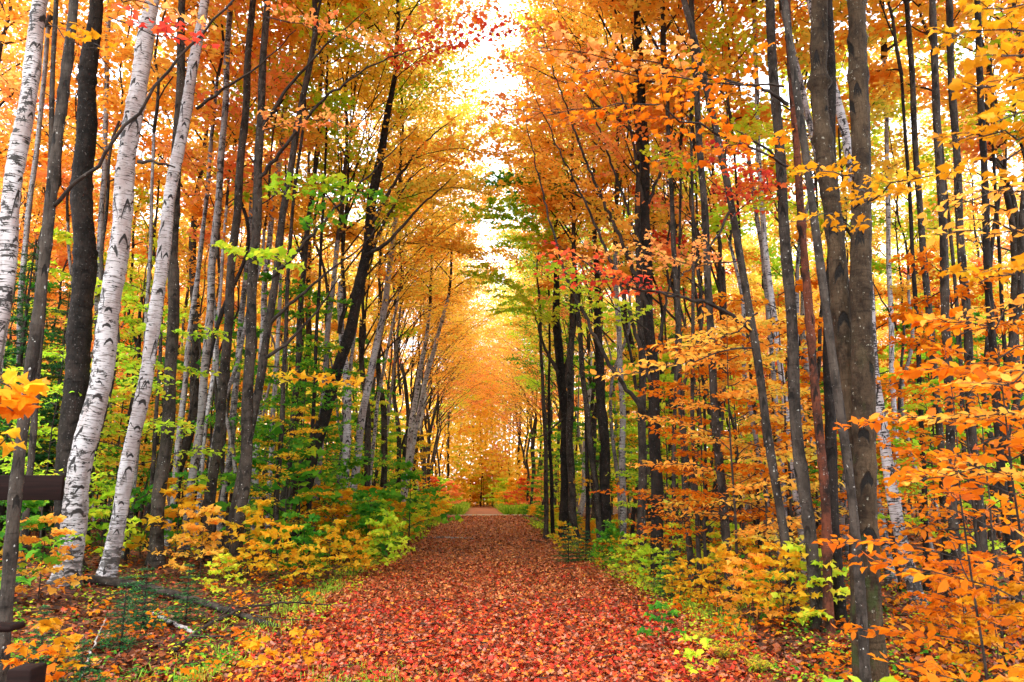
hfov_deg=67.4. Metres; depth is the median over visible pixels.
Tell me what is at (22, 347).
sapling
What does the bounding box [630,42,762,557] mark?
tree
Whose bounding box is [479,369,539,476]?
maple tree
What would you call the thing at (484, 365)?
maple tree
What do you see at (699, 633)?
fern
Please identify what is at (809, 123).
birch tree
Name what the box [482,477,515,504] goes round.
leafy bush
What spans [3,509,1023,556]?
fallen leaves
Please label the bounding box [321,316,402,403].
maple tree
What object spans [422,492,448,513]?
leafy bush
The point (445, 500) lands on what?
leafy bush
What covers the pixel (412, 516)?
leafy bush
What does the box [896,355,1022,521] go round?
slender sapling
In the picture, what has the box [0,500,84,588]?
maple shrub
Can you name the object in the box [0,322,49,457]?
maple sapling
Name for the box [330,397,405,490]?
slender sapling
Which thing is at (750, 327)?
maple tree
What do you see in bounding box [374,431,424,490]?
slender sapling
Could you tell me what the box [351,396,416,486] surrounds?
slender sapling
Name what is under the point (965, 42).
tree
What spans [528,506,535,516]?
leafy bush
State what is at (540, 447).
maple tree
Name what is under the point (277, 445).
slender sapling
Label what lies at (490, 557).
fallen leaves
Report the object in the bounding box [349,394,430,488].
slender sapling
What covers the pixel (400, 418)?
slender sapling
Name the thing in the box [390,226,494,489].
maple tree
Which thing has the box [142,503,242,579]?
maple shrub
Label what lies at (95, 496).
slender sapling
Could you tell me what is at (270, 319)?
maple tree
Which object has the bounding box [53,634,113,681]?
fir seedling
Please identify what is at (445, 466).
slender sapling
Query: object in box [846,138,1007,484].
maple tree
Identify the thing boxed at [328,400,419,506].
slender sapling
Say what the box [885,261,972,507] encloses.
maple tree
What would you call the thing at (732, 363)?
beech sapling
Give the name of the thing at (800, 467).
maple tree
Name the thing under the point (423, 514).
leafy bush
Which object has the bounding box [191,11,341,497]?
tree
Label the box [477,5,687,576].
maple tree
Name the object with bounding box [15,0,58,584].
maple tree
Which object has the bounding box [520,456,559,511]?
slender sapling
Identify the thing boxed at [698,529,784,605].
maple shrub
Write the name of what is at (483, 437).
distant wood
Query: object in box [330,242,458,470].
birch tree
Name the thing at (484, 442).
birch tree
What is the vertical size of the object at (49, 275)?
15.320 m
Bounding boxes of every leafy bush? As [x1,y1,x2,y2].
[279,484,385,555]
[334,499,399,552]
[340,485,400,536]
[349,491,407,538]
[374,486,416,530]
[388,498,424,534]
[396,503,425,528]
[401,508,419,533]
[408,490,433,525]
[411,474,444,491]
[414,495,432,522]
[416,492,441,516]
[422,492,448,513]
[424,499,442,516]
[435,492,453,513]
[436,491,453,509]
[437,476,460,501]
[440,480,471,503]
[445,476,471,500]
[454,474,486,502]
[473,472,503,503]
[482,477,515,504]
[493,478,535,503]
[502,476,549,505]
[503,468,539,498]
[520,470,580,507]
[522,505,530,514]
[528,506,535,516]
[533,506,543,518]
[543,512,558,526]
[555,511,582,526]
[577,515,584,526]
[579,519,595,539]
[593,514,629,537]
[602,528,635,552]
[603,535,629,556]
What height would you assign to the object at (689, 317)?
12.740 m
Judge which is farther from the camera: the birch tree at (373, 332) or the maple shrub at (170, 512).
the birch tree at (373, 332)
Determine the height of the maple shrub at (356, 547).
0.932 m
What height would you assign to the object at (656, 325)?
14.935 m
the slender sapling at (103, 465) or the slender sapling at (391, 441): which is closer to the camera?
the slender sapling at (103, 465)
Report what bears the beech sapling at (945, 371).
on the ground at (167, 570)
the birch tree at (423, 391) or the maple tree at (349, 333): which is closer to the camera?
the maple tree at (349, 333)
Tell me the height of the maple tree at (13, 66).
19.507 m
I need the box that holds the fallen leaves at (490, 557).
[152,515,671,632]
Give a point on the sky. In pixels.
(510, 82)
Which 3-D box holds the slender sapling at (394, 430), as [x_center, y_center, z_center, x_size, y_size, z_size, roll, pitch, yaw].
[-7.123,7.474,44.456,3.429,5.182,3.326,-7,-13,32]
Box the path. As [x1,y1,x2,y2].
[230,515,748,681]
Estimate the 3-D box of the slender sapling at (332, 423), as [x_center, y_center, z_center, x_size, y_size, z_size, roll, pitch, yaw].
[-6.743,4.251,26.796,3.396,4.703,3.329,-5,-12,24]
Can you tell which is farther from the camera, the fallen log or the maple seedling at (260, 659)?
the fallen log
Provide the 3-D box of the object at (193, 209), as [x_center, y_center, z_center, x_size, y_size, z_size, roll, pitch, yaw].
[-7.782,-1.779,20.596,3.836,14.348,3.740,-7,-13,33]
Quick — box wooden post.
[6,663,46,681]
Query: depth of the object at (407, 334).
34.77 m
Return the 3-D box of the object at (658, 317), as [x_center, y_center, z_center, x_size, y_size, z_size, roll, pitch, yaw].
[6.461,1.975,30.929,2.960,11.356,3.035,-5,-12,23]
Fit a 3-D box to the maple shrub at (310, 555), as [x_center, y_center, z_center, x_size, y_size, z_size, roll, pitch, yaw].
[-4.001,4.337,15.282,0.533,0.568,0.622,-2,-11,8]
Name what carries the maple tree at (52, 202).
on the ground at (167, 570)
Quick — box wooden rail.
[0,621,25,631]
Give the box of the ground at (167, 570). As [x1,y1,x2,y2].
[0,499,1023,681]
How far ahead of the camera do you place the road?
57.79 m
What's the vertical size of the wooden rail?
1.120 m
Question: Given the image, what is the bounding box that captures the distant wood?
[93,352,988,507]
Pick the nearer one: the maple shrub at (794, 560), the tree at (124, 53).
the maple shrub at (794, 560)
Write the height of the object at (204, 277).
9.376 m
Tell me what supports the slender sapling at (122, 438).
on the ground at (167, 570)
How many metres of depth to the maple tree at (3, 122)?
27.78 m
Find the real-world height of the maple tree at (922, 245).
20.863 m
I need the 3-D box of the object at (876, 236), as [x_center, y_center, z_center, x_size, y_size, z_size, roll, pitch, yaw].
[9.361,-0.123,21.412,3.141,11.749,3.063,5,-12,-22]
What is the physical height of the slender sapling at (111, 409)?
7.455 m
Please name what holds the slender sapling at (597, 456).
on the ground at (167, 570)
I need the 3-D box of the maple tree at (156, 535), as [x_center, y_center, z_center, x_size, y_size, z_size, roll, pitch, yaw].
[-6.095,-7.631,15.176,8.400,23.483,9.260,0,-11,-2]
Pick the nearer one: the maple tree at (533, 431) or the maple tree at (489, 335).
the maple tree at (489, 335)
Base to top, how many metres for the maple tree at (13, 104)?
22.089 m
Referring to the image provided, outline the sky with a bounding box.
[0,0,1023,486]
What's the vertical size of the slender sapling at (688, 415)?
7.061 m
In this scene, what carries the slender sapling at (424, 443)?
on the ground at (167, 570)
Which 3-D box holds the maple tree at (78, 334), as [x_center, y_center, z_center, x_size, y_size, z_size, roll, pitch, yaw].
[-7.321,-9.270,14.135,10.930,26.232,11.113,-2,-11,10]
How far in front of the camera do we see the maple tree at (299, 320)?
19.56 m
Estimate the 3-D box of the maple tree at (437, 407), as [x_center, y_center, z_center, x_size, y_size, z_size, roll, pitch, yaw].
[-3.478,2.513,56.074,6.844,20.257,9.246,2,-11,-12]
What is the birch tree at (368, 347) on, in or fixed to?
on the ground at (167, 570)
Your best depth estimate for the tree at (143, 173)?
17.09 m
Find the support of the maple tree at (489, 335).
on the ground at (167, 570)
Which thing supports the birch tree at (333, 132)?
on the ground at (167, 570)
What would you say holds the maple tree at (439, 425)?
on the ground at (167, 570)
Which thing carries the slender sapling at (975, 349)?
on the ground at (167, 570)
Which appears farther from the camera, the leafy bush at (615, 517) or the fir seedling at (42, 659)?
the leafy bush at (615, 517)
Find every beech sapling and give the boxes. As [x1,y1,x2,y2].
[0,277,240,563]
[0,350,125,566]
[0,384,61,511]
[0,385,32,524]
[216,406,336,566]
[589,334,799,593]
[619,317,823,604]
[631,297,839,559]
[637,429,748,576]
[658,312,848,591]
[671,277,925,569]
[809,389,995,591]
[812,346,1023,680]
[817,247,1023,600]
[848,296,1023,681]
[877,337,1023,665]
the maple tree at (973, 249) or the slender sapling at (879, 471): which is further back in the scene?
the maple tree at (973, 249)
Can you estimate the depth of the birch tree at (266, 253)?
16.00 m
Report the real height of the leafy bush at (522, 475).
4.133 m
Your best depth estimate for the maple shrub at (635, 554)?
14.05 m
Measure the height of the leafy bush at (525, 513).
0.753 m
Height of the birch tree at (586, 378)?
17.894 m
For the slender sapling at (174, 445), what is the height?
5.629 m
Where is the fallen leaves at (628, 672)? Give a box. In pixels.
[10,541,1015,681]
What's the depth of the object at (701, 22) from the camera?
15.81 m
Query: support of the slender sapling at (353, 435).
on the ground at (167, 570)
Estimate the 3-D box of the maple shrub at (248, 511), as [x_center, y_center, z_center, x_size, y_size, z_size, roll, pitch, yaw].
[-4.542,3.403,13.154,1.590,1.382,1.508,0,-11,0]
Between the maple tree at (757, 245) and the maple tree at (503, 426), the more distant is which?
the maple tree at (503, 426)
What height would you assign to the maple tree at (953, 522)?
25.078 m
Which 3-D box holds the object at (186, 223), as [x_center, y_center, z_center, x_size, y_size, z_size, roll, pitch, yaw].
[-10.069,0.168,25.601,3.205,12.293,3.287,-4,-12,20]
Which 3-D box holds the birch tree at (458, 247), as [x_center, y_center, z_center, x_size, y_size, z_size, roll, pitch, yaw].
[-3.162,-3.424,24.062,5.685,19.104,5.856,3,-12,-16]
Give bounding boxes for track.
[465,503,501,513]
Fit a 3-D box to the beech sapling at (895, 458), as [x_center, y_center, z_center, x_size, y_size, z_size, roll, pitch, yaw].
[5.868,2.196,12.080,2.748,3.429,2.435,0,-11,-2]
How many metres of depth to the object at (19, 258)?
23.39 m
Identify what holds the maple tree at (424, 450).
on the ground at (167, 570)
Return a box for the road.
[290,509,928,515]
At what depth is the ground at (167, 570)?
10.65 m
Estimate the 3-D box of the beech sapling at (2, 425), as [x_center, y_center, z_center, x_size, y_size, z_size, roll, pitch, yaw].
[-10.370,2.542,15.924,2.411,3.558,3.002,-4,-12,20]
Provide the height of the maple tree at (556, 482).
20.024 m
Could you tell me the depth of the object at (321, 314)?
37.40 m
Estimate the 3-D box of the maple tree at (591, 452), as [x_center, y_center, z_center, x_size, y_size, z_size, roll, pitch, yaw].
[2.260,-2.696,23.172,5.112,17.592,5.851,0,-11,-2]
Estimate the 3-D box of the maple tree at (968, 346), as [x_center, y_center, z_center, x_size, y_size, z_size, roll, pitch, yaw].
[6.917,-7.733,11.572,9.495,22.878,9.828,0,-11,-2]
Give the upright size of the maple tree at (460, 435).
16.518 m
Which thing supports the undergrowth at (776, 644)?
on the ground at (167, 570)
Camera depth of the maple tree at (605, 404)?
64.39 m
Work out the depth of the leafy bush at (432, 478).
64.78 m
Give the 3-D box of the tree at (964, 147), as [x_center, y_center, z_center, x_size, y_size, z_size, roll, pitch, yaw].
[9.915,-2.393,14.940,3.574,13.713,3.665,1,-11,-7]
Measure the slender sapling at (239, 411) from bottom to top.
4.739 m
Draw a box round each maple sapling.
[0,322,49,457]
[876,372,1021,596]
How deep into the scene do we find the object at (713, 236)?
24.29 m
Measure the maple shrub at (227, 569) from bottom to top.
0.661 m
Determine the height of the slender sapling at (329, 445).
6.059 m
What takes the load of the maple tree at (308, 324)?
on the ground at (167, 570)
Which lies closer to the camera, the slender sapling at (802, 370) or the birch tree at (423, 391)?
the slender sapling at (802, 370)
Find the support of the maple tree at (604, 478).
on the ground at (167, 570)
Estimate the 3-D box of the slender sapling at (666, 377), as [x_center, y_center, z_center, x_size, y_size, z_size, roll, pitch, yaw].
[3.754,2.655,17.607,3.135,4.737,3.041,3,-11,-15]
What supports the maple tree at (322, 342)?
on the ground at (167, 570)
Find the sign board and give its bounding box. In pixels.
[0,475,64,499]
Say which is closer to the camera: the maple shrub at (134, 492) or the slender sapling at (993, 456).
the maple shrub at (134, 492)
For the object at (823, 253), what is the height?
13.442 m
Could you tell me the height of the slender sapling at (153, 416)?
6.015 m
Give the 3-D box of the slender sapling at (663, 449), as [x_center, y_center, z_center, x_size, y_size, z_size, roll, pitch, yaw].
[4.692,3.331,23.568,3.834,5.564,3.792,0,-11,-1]
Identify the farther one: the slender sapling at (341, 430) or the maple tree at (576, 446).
the maple tree at (576, 446)
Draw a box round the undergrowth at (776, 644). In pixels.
[0,535,1023,681]
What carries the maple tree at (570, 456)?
on the ground at (167, 570)
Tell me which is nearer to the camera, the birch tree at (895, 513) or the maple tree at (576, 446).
the birch tree at (895, 513)
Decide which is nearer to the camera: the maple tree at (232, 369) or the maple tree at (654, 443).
the maple tree at (654, 443)
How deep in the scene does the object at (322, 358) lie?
44.20 m
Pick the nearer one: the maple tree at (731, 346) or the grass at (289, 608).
the grass at (289, 608)
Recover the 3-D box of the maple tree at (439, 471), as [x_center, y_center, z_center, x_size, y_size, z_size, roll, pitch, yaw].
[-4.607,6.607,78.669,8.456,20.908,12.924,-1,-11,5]
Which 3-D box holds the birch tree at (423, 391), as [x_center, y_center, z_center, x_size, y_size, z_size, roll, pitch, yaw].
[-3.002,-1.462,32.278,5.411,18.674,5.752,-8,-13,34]
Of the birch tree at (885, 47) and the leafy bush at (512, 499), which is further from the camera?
the leafy bush at (512, 499)
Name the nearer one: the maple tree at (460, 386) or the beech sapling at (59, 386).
the beech sapling at (59, 386)
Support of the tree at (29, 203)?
on the ground at (167, 570)
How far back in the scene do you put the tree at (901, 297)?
16.33 m
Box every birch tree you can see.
[0,0,48,377]
[0,0,87,176]
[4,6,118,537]
[45,0,174,587]
[95,0,295,577]
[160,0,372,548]
[162,296,209,505]
[178,3,314,557]
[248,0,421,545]
[257,0,462,531]
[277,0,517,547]
[308,241,383,443]
[313,267,414,414]
[320,229,442,482]
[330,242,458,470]
[335,0,505,523]
[358,293,432,431]
[382,87,501,518]
[402,98,511,519]
[425,375,472,472]
[464,381,505,504]
[469,391,522,486]
[489,201,581,391]
[513,303,587,412]
[534,346,608,450]
[546,248,635,514]
[565,296,621,470]
[584,282,660,499]
[604,333,636,513]
[653,0,952,523]
[675,0,805,531]
[687,228,785,495]
[705,0,897,583]
[736,261,822,512]
[776,0,992,567]
[776,259,822,516]
[806,0,927,612]
[849,249,938,413]
[870,0,1022,264]
[872,196,979,513]
[934,169,1023,512]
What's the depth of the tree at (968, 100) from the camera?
14.31 m
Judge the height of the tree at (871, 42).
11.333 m
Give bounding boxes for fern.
[685,626,717,639]
[704,636,742,659]
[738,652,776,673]
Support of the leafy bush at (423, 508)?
on the ground at (167, 570)
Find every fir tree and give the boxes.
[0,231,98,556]
[0,276,117,547]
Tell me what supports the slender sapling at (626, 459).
on the ground at (167, 570)
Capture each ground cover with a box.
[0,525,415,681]
[11,518,439,681]
[528,522,1006,681]
[532,518,1023,681]
[555,522,1023,681]
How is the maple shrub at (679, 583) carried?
on the ground at (167, 570)
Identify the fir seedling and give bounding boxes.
[10,602,62,665]
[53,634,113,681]
[90,569,152,650]
[113,565,177,629]
[161,563,209,623]
[553,523,582,561]
[571,531,595,561]
[648,547,701,599]
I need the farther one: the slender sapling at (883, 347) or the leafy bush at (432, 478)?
the leafy bush at (432, 478)
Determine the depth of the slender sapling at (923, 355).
25.73 m
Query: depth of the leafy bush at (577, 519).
30.64 m
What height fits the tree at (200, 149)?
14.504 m
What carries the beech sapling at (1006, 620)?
on the ground at (167, 570)
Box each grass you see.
[117,520,435,681]
[284,660,455,681]
[438,501,557,514]
[522,516,754,635]
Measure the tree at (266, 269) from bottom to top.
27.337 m
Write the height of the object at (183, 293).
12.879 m
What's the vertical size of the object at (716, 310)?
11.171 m
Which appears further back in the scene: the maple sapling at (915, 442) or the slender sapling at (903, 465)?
the slender sapling at (903, 465)
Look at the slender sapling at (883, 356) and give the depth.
21.07 m
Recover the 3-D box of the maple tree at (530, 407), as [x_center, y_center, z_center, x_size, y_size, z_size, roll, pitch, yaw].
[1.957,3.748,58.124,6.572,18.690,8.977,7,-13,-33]
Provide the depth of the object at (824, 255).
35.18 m
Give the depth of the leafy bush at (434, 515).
42.17 m
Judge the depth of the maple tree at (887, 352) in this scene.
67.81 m
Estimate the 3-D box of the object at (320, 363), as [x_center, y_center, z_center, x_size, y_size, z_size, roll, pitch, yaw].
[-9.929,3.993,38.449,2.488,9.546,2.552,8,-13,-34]
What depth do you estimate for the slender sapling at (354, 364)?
25.12 m
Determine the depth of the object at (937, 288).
36.23 m
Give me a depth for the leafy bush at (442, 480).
74.20 m
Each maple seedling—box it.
[1,639,65,681]
[10,617,86,680]
[226,636,281,681]
[276,626,329,674]
[637,600,686,649]
[673,633,718,681]
[822,676,898,681]
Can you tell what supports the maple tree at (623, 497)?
on the ground at (167, 570)
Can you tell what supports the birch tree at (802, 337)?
on the ground at (167, 570)
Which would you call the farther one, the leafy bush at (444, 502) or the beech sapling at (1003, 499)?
the leafy bush at (444, 502)
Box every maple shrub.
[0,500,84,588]
[0,513,91,601]
[85,481,143,560]
[91,484,181,558]
[122,477,226,562]
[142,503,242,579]
[193,553,248,597]
[196,416,341,556]
[206,499,299,578]
[237,516,318,589]
[272,510,337,576]
[295,533,319,564]
[297,519,370,580]
[298,549,320,567]
[312,456,394,551]
[321,487,403,558]
[327,529,375,573]
[360,460,462,550]
[362,509,415,571]
[545,520,582,551]
[588,521,632,564]
[607,533,661,578]
[623,546,673,593]
[629,517,675,555]
[636,535,667,565]
[652,518,714,567]
[658,557,707,603]
[686,543,758,611]
[688,519,747,583]
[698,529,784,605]
[708,552,787,622]
[722,555,756,586]
[735,539,824,626]
[746,571,785,617]
[770,541,849,625]
[897,550,1021,651]
[910,576,989,636]
[933,573,1023,674]
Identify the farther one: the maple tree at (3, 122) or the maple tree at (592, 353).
the maple tree at (592, 353)
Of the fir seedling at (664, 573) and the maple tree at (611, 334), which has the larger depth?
the maple tree at (611, 334)
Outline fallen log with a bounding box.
[83,574,280,627]
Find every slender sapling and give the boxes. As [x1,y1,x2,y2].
[0,226,194,465]
[0,274,110,473]
[24,340,114,535]
[37,375,119,479]
[42,317,189,486]
[42,367,121,462]
[92,379,159,521]
[93,399,182,497]
[94,356,153,520]
[94,403,158,499]
[96,306,277,505]
[97,411,181,488]
[100,354,217,494]
[100,384,126,464]
[105,368,207,490]
[139,377,220,520]
[140,382,227,498]
[141,331,265,474]
[170,270,400,492]
[175,370,262,516]
[191,373,297,493]
[225,308,395,472]
[226,347,349,493]
[226,359,337,519]
[236,394,289,515]
[252,359,381,548]
[259,378,335,508]
[267,393,380,542]
[285,392,354,502]
[286,396,363,489]
[321,402,380,488]
[321,415,374,489]
[326,379,428,482]
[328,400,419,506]
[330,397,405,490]
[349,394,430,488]
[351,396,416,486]
[360,427,418,485]
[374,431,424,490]
[387,423,439,489]
[401,425,452,494]
[436,448,468,489]
[445,445,484,497]
[465,446,499,502]
[465,447,497,506]
[473,449,503,505]
[479,444,522,490]
[518,429,574,495]
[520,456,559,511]
[524,355,637,495]
[528,421,580,513]
[533,422,598,498]
[538,444,591,510]
[542,408,615,488]
[557,420,619,497]
[569,350,710,504]
[575,343,713,542]
[576,405,637,518]
[603,422,692,527]
[608,351,755,555]
[610,366,736,498]
[610,426,666,498]
[611,381,726,537]
[611,422,669,513]
[679,402,763,500]
[687,366,766,522]
[691,375,777,527]
[695,397,751,485]
[709,363,838,486]
[724,404,759,522]
[727,359,847,541]
[743,364,838,526]
[750,328,883,490]
[786,381,916,506]
[803,260,987,549]
[806,353,937,491]
[807,419,840,496]
[838,271,1017,504]
[876,300,1023,544]
[876,395,929,499]
[877,329,968,481]
[884,400,960,521]
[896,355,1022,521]
[923,311,1023,537]
[930,268,1023,477]
[943,400,1013,522]
[957,392,1023,495]
[965,357,1023,492]
[978,404,1023,499]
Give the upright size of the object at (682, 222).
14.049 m
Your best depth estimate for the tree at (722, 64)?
14.33 m
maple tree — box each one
[0,0,123,260]
[0,0,130,186]
[0,0,137,166]
[0,0,233,681]
[0,2,116,306]
[0,20,42,191]
[1,182,57,336]
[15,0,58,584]
[20,0,394,536]
[32,143,189,347]
[49,0,103,571]
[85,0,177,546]
[93,259,183,442]
[121,270,184,509]
[144,0,187,567]
[185,288,259,508]
[189,0,456,524]
[195,0,310,561]
[196,140,321,509]
[203,229,332,498]
[205,236,268,502]
[219,0,417,566]
[221,0,478,546]
[224,193,352,500]
[225,0,430,578]
[270,254,366,405]
[274,102,479,436]
[274,203,400,459]
[283,0,532,551]
[308,274,384,396]
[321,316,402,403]
[329,0,509,494]
[338,321,409,447]
[349,9,497,487]
[365,324,416,430]
[370,116,498,490]
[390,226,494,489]
[391,155,509,491]
[395,262,505,489]
[406,260,498,486]
[407,286,488,481]
[408,191,520,491]
[410,251,501,487]
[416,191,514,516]
[422,231,506,479]
[425,268,508,439]
[429,270,518,473]
[429,300,502,480]
[430,291,505,485]
[432,297,493,476]
[437,308,507,475]
[441,324,494,475]
[443,390,485,478]
[444,376,502,501]
[447,246,537,498]
[451,9,621,541]
[454,321,526,495]
[456,294,524,485]
[461,390,502,505]
[468,0,701,549]
[468,20,668,536]
[469,261,541,502]
[469,295,528,482]
[470,96,611,529]
[476,339,522,440]
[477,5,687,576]
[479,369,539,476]
[480,263,566,505]
[481,0,774,552]
[482,0,695,568]
[482,247,570,514]
[482,286,545,504]
[483,254,589,478]
[483,315,541,500]
[485,194,592,388]
[485,228,593,401]
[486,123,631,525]
[486,239,591,399]
[487,285,560,507]
[488,395,528,469]
[495,281,578,499]
[506,0,651,546]
[506,0,755,544]
[515,0,822,632]
[517,7,634,543]
[518,0,871,681]
[523,0,751,548]
[528,343,577,489]
[531,0,801,626]
[531,256,634,475]
[541,139,662,465]
[544,328,606,501]
[563,201,657,461]
[574,334,611,510]
[575,0,732,581]
[579,225,685,481]
[585,290,636,463]
[586,154,751,458]
[596,0,736,598]
[653,186,780,506]
[672,233,765,510]
[687,220,781,460]
[690,243,784,474]
[696,150,819,498]
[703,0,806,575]
[710,0,835,633]
[741,206,887,387]
[759,184,915,350]
[786,0,1023,681]
[806,0,859,681]
[822,0,847,627]
[840,39,1000,445]
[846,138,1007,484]
[867,0,1023,539]
[868,0,1023,485]
[872,191,939,513]
[873,82,1023,485]
[876,273,908,509]
[879,253,936,511]
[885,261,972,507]
[891,187,1022,510]
[903,0,952,591]
[929,0,967,624]
[946,0,993,605]
[952,184,1023,350]
[966,205,1023,498]
[974,0,1023,627]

